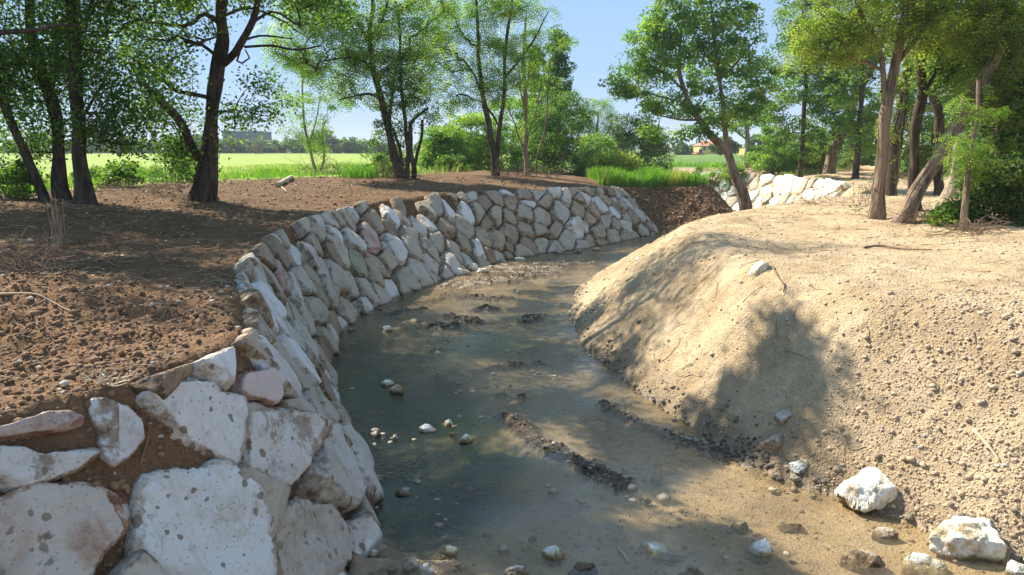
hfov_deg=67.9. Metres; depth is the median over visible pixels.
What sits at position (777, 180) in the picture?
boulder
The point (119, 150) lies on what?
tree
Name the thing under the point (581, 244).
boulder
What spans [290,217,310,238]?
boulder
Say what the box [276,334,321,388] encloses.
boulder
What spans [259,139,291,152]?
tree
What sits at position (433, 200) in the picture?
boulder
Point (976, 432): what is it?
cane
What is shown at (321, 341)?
boulder
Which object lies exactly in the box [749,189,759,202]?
boulder
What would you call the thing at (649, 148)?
tree
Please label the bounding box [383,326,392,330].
rock
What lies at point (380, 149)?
tree
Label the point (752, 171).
brush pile
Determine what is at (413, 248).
boulder
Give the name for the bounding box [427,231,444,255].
boulder
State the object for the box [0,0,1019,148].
sky
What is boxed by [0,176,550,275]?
leaf litter
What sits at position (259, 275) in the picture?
boulder
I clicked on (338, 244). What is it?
boulder
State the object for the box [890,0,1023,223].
tree
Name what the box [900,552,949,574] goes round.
boulder
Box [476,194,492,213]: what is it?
boulder
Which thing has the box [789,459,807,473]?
rock
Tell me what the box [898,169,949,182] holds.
brush pile
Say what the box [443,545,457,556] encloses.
rock
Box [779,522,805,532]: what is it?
rock
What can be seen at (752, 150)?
bush
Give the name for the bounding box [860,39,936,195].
tree
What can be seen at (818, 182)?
boulder
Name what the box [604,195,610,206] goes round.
boulder
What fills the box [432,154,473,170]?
shrub
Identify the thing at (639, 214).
boulder
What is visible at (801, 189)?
boulder
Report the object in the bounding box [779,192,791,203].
boulder
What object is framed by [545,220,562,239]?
boulder
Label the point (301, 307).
boulder
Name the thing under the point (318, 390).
boulder
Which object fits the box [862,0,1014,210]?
tree
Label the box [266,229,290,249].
boulder
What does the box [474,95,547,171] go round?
bush
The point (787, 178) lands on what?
boulder
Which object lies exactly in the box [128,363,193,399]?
boulder
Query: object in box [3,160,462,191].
verge grass
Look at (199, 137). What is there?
tree
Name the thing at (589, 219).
boulder
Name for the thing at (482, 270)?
rock
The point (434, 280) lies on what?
boulder
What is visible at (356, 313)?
boulder
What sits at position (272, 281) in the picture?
boulder
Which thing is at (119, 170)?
shrub
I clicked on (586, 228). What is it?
boulder
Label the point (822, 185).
boulder
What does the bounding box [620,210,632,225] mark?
boulder
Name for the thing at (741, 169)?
shrub
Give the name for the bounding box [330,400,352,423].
boulder
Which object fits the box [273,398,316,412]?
boulder
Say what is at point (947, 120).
tree
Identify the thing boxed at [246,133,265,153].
tree
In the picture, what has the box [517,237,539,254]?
boulder
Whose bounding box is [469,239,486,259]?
boulder
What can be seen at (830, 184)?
boulder
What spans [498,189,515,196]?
boulder
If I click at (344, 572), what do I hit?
boulder
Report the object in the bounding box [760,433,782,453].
rock
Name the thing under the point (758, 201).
boulder
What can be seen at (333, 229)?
boulder
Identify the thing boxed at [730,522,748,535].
rock
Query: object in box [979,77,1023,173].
shrub
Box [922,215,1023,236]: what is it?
brush pile
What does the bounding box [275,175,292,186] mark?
log
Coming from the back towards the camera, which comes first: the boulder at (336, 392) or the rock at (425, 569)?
the boulder at (336, 392)
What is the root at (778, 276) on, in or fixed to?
on the ground at (704, 335)
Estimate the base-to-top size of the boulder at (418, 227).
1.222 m
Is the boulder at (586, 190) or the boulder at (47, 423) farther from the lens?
the boulder at (586, 190)
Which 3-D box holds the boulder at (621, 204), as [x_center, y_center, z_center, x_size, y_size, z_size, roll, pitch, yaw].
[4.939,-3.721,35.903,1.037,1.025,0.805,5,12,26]
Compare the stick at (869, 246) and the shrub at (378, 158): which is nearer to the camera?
the stick at (869, 246)
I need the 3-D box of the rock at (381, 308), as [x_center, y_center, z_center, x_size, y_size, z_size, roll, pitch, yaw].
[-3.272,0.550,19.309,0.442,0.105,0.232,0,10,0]
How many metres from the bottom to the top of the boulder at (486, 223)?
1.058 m
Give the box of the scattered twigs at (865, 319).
[595,194,1023,506]
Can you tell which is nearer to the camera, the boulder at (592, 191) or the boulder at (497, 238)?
the boulder at (497, 238)
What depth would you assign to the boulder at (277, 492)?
6.37 m
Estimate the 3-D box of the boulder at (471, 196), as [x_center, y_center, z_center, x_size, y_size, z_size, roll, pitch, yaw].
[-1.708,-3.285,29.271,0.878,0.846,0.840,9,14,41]
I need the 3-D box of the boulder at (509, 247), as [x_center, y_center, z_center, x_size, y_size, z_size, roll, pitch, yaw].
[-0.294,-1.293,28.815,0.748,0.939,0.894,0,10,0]
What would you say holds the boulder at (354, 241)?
on the ground at (704, 335)
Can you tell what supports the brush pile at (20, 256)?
on the ground at (704, 335)
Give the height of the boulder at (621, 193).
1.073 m
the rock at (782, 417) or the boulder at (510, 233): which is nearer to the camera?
the rock at (782, 417)
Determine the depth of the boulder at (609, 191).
35.53 m
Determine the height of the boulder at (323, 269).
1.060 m
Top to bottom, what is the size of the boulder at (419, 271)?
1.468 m
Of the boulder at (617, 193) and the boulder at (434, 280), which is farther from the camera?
the boulder at (617, 193)
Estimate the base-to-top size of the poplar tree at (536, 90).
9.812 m
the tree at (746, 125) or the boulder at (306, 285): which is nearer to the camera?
the boulder at (306, 285)
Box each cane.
[972,428,1000,461]
[981,435,1011,461]
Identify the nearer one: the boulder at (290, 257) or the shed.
the boulder at (290, 257)
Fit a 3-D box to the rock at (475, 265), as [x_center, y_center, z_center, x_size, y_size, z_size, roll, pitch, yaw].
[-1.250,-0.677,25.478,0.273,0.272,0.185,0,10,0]
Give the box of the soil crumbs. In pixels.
[0,176,586,411]
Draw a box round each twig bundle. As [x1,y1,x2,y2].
[79,365,137,388]
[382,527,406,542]
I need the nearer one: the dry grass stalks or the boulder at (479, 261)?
the dry grass stalks
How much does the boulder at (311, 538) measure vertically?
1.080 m
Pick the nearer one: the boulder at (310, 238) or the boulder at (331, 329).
the boulder at (331, 329)
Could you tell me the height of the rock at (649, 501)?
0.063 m
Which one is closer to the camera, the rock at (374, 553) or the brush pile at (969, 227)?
the rock at (374, 553)
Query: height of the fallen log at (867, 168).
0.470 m
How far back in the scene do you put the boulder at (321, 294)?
16.20 m
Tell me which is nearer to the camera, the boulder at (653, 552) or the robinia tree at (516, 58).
the boulder at (653, 552)
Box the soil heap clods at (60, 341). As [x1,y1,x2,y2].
[0,271,233,409]
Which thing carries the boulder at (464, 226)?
on the ground at (704, 335)
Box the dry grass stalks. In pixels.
[45,176,67,247]
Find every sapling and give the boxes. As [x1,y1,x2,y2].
[269,63,356,171]
[567,98,621,149]
[927,80,1020,230]
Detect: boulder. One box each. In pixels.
[0,410,83,441]
[0,445,100,492]
[0,481,130,574]
[88,397,144,467]
[107,549,167,574]
[124,459,277,574]
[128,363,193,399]
[135,377,247,464]
[190,346,236,391]
[229,328,267,359]
[232,367,283,406]
[233,259,253,282]
[234,272,249,283]
[235,253,257,266]
[236,281,278,336]
[237,335,302,399]
[238,462,290,539]
[239,287,273,328]
[241,253,267,280]
[241,402,332,486]
[242,241,277,272]
[242,307,257,315]
[243,311,276,344]
[250,280,286,321]
[250,283,288,336]
[254,266,273,292]
[260,235,290,270]
[261,263,286,305]
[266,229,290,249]
[273,259,290,295]
[273,339,304,386]
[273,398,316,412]
[274,496,356,574]
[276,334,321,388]
[284,247,292,266]
[284,320,305,352]
[285,302,292,320]
[286,265,316,295]
[286,271,303,300]
[286,293,315,337]
[286,297,308,330]
[287,243,301,266]
[288,319,318,357]
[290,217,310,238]
[294,241,319,271]
[295,422,373,515]
[301,232,322,257]
[301,387,332,437]
[302,262,320,285]
[302,340,324,371]
[303,296,328,326]
[306,219,326,243]
[307,213,325,230]
[310,279,329,307]
[312,325,341,360]
[312,338,327,360]
[313,336,336,366]
[315,385,324,395]
[316,256,330,277]
[316,368,336,400]
[316,398,352,447]
[318,274,339,313]
[318,394,339,421]
[319,359,337,385]
[320,211,339,230]
[320,240,341,266]
[323,259,351,296]
[324,369,338,390]
[325,225,343,243]
[325,231,349,270]
[325,323,342,345]
[328,310,343,339]
[330,209,345,228]
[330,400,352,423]
[331,384,340,402]
[336,208,356,232]
[336,408,351,424]
[337,296,356,325]
[338,316,348,332]
[338,569,347,574]
[339,227,366,257]
[343,206,359,223]
[344,270,359,301]
[345,298,360,318]
[345,495,384,533]
[345,514,383,572]
[347,247,368,278]
[351,200,368,216]
[351,296,374,315]
[353,451,383,503]
[354,277,381,308]
[357,222,382,255]
[359,208,384,236]
[364,258,384,288]
[366,253,390,278]
[370,283,393,306]
[377,249,397,275]
[378,204,400,230]
[378,233,407,268]
[381,219,397,236]
[384,279,401,303]
[389,197,406,216]
[391,266,422,293]
[393,209,411,227]
[394,282,414,300]
[398,225,419,245]
[399,235,422,262]
[404,257,434,288]
[407,216,427,236]
[414,200,436,222]
[415,214,437,234]
[418,237,440,265]
[422,253,439,274]
[422,263,437,283]
[424,192,442,218]
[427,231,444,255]
[433,273,442,281]
[434,216,455,240]
[438,265,455,279]
[439,251,460,275]
[441,199,454,222]
[443,238,463,265]
[447,193,457,205]
[453,231,471,257]
[454,214,474,240]
[456,191,467,202]
[456,201,474,225]
[458,268,470,274]
[461,252,475,270]
[465,191,477,204]
[468,201,484,225]
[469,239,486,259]
[472,256,490,267]
[474,226,491,248]
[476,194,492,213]
[477,214,495,231]
[482,190,503,207]
[482,246,496,263]
[486,205,501,229]
[487,229,504,252]
[494,250,505,261]
[497,223,518,245]
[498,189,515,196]
[501,241,513,254]
[502,196,517,213]
[502,208,516,226]
[502,251,513,260]
[513,243,535,257]
[514,203,533,224]
[515,189,533,200]
[516,221,533,239]
[517,200,536,209]
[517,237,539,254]
[530,190,544,202]
[531,222,548,239]
[533,207,552,228]
[533,238,548,254]
[536,194,552,211]
[544,187,561,200]
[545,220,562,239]
[546,240,565,253]
[549,200,569,224]
[556,229,575,250]
[558,187,571,208]
[562,216,583,239]
[568,187,577,198]
[569,200,584,219]
[571,249,582,253]
[572,192,583,204]
[574,239,590,249]
[577,186,590,195]
[577,190,590,208]
[582,220,588,234]
[582,234,595,246]
[583,211,596,227]
[585,202,600,220]
[588,221,605,239]
[590,188,594,196]
[590,196,608,215]
[595,189,605,204]
[595,239,608,246]
[597,215,610,228]
[604,186,615,197]
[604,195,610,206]
[605,206,620,219]
[605,229,620,243]
[609,218,621,232]
[611,186,620,198]
[611,200,621,215]
[615,186,624,197]
[616,198,627,210]
[618,187,632,199]
[619,219,631,233]
[619,228,633,241]
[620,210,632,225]
[621,197,633,211]
[625,197,638,208]
[626,210,638,227]
[632,230,639,238]
[633,207,645,224]
[637,223,649,236]
[638,541,686,564]
[646,221,658,233]
[718,179,729,191]
[721,192,727,200]
[726,196,737,206]
[727,185,736,196]
[732,203,738,210]
[742,173,756,184]
[749,175,760,190]
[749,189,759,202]
[754,195,762,205]
[760,174,775,186]
[760,185,770,195]
[762,192,772,205]
[769,196,781,204]
[773,176,783,184]
[773,184,782,195]
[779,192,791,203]
[781,174,796,185]
[781,180,793,196]
[786,195,794,202]
[792,177,806,191]
[794,192,803,199]
[796,178,810,195]
[802,188,814,198]
[805,178,817,189]
[807,190,819,199]
[813,178,824,189]
[815,182,829,199]
[818,178,831,190]
[823,180,836,197]
[826,181,840,196]
[832,181,851,193]
[832,190,844,196]
[834,467,897,512]
[839,549,886,574]
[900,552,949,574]
[929,515,1006,562]
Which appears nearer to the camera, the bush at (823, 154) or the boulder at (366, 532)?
the boulder at (366, 532)
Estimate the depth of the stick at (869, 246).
13.73 m
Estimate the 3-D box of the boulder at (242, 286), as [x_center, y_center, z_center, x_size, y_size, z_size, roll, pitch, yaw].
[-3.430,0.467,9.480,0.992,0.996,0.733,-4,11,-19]
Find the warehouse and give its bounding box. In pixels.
[221,130,271,142]
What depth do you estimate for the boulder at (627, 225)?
34.33 m
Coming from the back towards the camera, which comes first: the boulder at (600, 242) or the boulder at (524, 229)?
the boulder at (600, 242)
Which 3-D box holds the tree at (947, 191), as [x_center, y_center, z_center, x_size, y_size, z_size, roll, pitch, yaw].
[15.456,-6.009,25.319,3.736,6.429,2.545,0,10,0]
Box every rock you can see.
[347,328,356,332]
[369,549,382,557]
[370,431,380,436]
[375,307,391,310]
[376,475,386,479]
[380,380,393,384]
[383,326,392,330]
[388,567,397,574]
[389,384,403,392]
[395,489,409,495]
[402,557,417,572]
[419,424,436,436]
[419,564,433,574]
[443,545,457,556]
[444,419,452,429]
[450,432,458,439]
[458,434,472,442]
[471,263,478,269]
[477,268,488,273]
[482,531,492,538]
[504,565,528,574]
[514,257,524,261]
[528,536,536,541]
[542,545,564,564]
[568,562,597,574]
[613,488,618,494]
[644,498,651,503]
[678,568,703,574]
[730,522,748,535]
[744,538,770,562]
[749,260,768,276]
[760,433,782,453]
[774,409,791,425]
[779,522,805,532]
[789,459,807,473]
[790,472,801,481]
[871,526,898,542]
[1005,560,1023,574]
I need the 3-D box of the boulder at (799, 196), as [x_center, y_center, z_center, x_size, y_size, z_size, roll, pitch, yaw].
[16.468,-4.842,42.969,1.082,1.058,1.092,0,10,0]
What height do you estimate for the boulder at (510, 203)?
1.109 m
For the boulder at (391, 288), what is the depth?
20.91 m
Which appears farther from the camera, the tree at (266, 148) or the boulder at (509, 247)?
the tree at (266, 148)
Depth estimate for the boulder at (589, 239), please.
31.56 m
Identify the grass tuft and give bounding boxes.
[0,165,50,191]
[136,165,166,177]
[250,165,292,173]
[331,164,390,178]
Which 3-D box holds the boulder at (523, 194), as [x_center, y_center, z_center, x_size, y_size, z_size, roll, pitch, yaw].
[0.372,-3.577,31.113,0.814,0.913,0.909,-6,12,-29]
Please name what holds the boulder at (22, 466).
on the boulder at (65, 528)
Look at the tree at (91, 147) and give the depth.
241.81 m
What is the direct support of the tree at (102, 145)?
on the ground at (704, 335)
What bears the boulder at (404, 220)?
on the ground at (704, 335)
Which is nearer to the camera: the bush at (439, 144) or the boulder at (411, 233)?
the boulder at (411, 233)
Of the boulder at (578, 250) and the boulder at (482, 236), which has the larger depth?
the boulder at (578, 250)
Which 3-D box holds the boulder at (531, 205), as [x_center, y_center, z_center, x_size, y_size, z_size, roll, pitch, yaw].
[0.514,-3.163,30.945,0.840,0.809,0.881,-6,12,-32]
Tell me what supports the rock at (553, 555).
on the ground at (704, 335)
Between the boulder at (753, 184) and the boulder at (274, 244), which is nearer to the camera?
the boulder at (274, 244)
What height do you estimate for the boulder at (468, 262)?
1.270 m
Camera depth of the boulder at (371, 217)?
22.69 m
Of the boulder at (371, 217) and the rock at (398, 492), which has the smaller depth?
the rock at (398, 492)
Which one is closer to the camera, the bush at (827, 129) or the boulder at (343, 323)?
the boulder at (343, 323)
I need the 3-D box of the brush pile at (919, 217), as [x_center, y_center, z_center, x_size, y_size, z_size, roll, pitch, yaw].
[9.487,-1.641,16.908,2.388,0.581,1.166,0,10,0]
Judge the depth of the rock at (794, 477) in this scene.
9.18 m
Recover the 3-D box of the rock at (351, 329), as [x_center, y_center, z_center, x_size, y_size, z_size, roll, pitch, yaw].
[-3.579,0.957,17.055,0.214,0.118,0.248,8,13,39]
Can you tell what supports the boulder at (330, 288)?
on the ground at (704, 335)
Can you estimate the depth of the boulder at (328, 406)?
9.93 m
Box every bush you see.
[417,124,475,169]
[437,110,507,171]
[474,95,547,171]
[508,145,566,174]
[517,89,600,176]
[568,132,625,176]
[593,148,644,172]
[608,112,676,173]
[740,143,769,167]
[749,126,797,174]
[773,141,817,172]
[792,145,827,170]
[814,128,854,166]
[836,106,876,169]
[842,91,924,165]
[900,120,965,166]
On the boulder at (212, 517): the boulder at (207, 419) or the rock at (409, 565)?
the boulder at (207, 419)
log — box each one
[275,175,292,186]
[859,165,874,170]
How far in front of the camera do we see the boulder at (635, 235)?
34.72 m
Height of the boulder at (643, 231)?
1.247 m
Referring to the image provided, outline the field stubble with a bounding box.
[48,163,323,179]
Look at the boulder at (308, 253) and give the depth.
16.95 m
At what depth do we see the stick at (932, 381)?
8.80 m
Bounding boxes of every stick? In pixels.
[139,423,149,464]
[863,245,931,249]
[924,375,938,392]
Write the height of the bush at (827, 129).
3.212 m
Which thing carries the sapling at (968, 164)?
on the ground at (704, 335)
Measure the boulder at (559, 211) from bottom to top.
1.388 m
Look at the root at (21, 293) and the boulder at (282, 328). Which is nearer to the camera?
the root at (21, 293)
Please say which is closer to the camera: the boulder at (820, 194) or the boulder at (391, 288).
the boulder at (391, 288)
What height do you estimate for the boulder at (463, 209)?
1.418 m
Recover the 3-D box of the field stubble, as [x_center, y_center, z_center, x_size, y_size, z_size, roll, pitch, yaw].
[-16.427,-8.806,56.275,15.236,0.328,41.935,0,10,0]
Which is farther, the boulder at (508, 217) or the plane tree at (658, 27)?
the plane tree at (658, 27)
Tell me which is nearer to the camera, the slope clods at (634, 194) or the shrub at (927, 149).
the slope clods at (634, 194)
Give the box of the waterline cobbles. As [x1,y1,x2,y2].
[568,275,1023,563]
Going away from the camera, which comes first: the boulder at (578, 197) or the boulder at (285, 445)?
the boulder at (285, 445)
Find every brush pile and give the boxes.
[0,226,78,275]
[70,177,224,192]
[139,173,187,196]
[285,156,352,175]
[358,150,418,178]
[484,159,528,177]
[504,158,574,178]
[716,160,817,172]
[796,165,871,173]
[800,196,847,205]
[847,177,871,206]
[881,202,996,225]
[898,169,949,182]
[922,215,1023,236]
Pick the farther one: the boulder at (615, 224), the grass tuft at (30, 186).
the boulder at (615, 224)
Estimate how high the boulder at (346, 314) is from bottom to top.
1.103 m
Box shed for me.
[692,149,704,154]
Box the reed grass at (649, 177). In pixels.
[584,164,709,188]
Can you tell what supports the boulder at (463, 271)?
on the ground at (704, 335)
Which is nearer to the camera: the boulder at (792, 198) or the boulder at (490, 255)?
the boulder at (490, 255)
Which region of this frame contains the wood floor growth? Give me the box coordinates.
[640,160,950,172]
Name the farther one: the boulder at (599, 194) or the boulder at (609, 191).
the boulder at (609, 191)
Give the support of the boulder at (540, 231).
on the ground at (704, 335)
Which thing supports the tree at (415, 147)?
on the ground at (704, 335)
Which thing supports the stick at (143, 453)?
on the ground at (704, 335)
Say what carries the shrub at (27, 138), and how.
on the ground at (704, 335)
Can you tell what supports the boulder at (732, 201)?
on the ground at (704, 335)
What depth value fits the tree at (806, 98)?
46.46 m
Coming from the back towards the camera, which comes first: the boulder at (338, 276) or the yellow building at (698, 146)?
the yellow building at (698, 146)
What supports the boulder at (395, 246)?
on the ground at (704, 335)
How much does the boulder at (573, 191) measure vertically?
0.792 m
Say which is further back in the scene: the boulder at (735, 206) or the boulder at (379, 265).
the boulder at (735, 206)
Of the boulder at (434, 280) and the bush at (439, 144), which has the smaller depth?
the boulder at (434, 280)
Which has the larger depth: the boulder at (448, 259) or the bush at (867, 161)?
the bush at (867, 161)
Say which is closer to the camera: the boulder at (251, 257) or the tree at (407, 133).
the boulder at (251, 257)
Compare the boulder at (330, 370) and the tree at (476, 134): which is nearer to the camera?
the boulder at (330, 370)
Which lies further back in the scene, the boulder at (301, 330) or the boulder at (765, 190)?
the boulder at (765, 190)
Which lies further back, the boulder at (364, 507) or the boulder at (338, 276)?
the boulder at (338, 276)
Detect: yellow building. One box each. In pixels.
[693,141,717,153]
[738,147,743,153]
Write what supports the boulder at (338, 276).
on the ground at (704, 335)
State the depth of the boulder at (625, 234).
33.75 m
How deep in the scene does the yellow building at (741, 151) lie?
200.86 m
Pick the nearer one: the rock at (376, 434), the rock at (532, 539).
the rock at (532, 539)
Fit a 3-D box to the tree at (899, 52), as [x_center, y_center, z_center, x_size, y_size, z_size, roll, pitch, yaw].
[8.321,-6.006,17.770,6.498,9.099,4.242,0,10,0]
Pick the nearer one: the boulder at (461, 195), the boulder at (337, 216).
the boulder at (337, 216)
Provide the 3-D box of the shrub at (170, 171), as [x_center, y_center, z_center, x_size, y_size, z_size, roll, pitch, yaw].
[-12.902,-4.738,28.925,2.435,1.640,1.962,0,10,0]
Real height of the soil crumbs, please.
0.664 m
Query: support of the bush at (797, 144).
on the ground at (704, 335)
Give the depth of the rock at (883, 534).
7.96 m
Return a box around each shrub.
[0,112,69,159]
[0,157,50,198]
[68,158,149,188]
[141,142,197,182]
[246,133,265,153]
[356,149,405,175]
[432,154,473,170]
[693,162,744,187]
[716,164,748,184]
[900,143,951,176]
[921,197,987,226]
[947,141,1016,208]
[948,99,1020,189]
[960,156,1023,226]
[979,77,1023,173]
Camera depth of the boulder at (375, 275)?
20.44 m
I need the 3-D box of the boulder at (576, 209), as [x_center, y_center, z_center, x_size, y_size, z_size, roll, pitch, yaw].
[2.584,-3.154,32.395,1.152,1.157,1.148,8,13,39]
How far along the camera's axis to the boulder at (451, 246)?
25.45 m
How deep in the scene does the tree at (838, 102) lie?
44.66 m
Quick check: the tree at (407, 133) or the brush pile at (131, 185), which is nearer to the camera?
the brush pile at (131, 185)
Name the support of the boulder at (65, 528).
on the ground at (704, 335)
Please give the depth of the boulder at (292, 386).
7.35 m
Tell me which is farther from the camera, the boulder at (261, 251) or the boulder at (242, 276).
the boulder at (261, 251)
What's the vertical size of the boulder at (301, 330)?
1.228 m
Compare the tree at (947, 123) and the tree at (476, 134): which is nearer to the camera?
the tree at (947, 123)
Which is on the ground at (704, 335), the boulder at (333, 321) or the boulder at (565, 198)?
the boulder at (333, 321)
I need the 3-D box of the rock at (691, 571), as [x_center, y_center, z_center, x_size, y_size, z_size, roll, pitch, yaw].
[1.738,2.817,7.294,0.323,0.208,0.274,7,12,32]
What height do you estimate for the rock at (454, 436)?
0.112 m
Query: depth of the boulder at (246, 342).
6.95 m
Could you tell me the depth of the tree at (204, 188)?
21.27 m
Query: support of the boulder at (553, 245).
on the ground at (704, 335)
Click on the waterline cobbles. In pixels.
(910, 517)
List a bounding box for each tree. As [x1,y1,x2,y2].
[0,0,69,200]
[0,0,83,35]
[0,0,137,199]
[0,138,17,152]
[17,0,204,204]
[35,134,64,151]
[64,138,101,152]
[66,0,373,201]
[87,140,110,152]
[106,136,148,152]
[143,139,164,152]
[160,136,198,152]
[193,133,202,148]
[218,136,246,152]
[240,139,272,152]
[252,0,478,177]
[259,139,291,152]
[281,133,317,152]
[304,130,343,152]
[330,136,375,152]
[356,31,447,177]
[360,138,387,152]
[396,0,562,175]
[413,140,423,152]
[464,130,484,153]
[501,17,585,174]
[512,43,548,143]
[538,24,577,158]
[597,0,800,210]
[611,134,638,154]
[637,139,662,153]
[670,140,693,154]
[707,136,742,155]
[719,98,783,163]
[744,133,770,152]
[761,0,838,177]
[768,0,994,219]
[775,0,896,173]
[797,125,830,142]
[818,0,894,178]
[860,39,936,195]
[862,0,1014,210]
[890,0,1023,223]
[891,2,995,195]
[892,6,964,163]
[926,14,991,199]
[927,10,973,164]
[941,0,1023,212]
[944,0,1020,153]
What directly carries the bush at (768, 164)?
on the ground at (704, 335)
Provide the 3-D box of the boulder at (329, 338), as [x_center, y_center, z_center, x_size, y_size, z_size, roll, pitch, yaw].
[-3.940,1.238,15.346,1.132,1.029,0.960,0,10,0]
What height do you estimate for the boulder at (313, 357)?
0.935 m
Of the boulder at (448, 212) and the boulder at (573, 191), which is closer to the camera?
the boulder at (448, 212)
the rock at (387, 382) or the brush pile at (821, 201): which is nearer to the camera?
the rock at (387, 382)
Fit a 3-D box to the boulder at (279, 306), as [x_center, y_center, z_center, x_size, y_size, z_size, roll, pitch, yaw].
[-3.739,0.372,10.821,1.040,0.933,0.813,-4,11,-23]
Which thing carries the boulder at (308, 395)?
on the ground at (704, 335)
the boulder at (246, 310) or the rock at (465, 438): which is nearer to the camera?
the boulder at (246, 310)
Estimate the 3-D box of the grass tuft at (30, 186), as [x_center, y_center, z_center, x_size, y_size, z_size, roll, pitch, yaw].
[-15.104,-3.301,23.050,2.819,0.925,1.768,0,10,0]
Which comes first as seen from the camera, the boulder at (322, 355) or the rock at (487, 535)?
the rock at (487, 535)
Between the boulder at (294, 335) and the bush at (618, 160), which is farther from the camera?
the bush at (618, 160)
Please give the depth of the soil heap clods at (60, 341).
6.68 m
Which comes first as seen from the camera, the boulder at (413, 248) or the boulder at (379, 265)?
the boulder at (379, 265)
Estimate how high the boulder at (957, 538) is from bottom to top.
0.398 m
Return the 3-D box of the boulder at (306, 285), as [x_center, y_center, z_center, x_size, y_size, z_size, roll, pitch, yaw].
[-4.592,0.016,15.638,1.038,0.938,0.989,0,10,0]
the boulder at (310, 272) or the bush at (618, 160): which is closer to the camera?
the boulder at (310, 272)
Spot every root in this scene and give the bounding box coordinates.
[0,292,71,310]
[771,264,784,291]
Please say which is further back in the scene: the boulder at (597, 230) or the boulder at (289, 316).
the boulder at (597, 230)
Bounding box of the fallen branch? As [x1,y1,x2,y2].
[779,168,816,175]
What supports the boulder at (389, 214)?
on the ground at (704, 335)
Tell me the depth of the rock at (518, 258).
27.68 m
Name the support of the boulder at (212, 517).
on the ground at (704, 335)
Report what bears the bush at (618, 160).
on the ground at (704, 335)
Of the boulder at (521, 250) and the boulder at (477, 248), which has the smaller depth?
the boulder at (477, 248)
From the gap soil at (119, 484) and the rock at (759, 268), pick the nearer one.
the gap soil at (119, 484)
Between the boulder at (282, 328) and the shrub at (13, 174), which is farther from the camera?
the shrub at (13, 174)
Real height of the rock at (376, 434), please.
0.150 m
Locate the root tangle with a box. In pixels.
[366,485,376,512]
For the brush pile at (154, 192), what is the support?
on the ground at (704, 335)
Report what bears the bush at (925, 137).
on the ground at (704, 335)
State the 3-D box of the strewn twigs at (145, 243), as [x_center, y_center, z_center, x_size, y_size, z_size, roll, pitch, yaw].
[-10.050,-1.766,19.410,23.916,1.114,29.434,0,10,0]
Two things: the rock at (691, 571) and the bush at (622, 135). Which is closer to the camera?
the rock at (691, 571)
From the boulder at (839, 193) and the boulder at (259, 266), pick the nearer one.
the boulder at (259, 266)
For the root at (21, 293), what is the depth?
7.16 m
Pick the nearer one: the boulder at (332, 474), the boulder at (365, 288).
the boulder at (332, 474)
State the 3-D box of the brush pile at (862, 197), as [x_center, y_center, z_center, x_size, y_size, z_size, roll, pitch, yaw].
[10.649,-2.945,23.066,0.970,1.020,0.556,-1,10,-7]
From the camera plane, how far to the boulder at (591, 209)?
32.84 m
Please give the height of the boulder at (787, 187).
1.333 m
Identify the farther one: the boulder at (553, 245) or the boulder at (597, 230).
the boulder at (597, 230)
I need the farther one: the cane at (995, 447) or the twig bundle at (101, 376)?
the cane at (995, 447)
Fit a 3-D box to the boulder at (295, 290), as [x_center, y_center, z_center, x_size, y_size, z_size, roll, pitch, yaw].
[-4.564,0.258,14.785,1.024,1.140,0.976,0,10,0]
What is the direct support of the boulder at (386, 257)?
on the ground at (704, 335)
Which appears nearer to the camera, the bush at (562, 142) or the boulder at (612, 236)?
the boulder at (612, 236)
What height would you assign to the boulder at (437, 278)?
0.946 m
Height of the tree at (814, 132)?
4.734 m
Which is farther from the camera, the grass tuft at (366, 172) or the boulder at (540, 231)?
the grass tuft at (366, 172)
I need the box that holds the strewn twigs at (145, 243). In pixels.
[0,177,553,452]
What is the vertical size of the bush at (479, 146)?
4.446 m
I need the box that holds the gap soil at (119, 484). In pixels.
[0,298,345,574]
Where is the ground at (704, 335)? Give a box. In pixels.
[0,149,1023,574]
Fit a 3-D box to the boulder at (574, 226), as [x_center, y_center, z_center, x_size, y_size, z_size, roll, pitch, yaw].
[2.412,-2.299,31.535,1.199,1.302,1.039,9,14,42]
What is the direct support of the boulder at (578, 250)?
on the ground at (704, 335)
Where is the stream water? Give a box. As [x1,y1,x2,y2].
[332,232,886,574]
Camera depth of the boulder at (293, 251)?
16.19 m
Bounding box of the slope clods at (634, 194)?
[615,184,736,233]
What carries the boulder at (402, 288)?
on the ground at (704, 335)
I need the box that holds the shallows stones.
[346,247,962,570]
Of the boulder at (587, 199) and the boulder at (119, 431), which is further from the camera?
the boulder at (587, 199)
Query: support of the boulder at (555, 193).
on the ground at (704, 335)
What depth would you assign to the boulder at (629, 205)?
36.20 m
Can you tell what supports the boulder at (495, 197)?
on the ground at (704, 335)
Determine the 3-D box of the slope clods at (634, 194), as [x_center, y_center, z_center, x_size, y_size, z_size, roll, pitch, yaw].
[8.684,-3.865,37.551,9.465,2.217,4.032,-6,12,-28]
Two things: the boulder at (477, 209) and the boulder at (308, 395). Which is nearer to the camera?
the boulder at (308, 395)
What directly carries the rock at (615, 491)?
on the ground at (704, 335)
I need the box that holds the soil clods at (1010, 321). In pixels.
[770,286,1023,559]

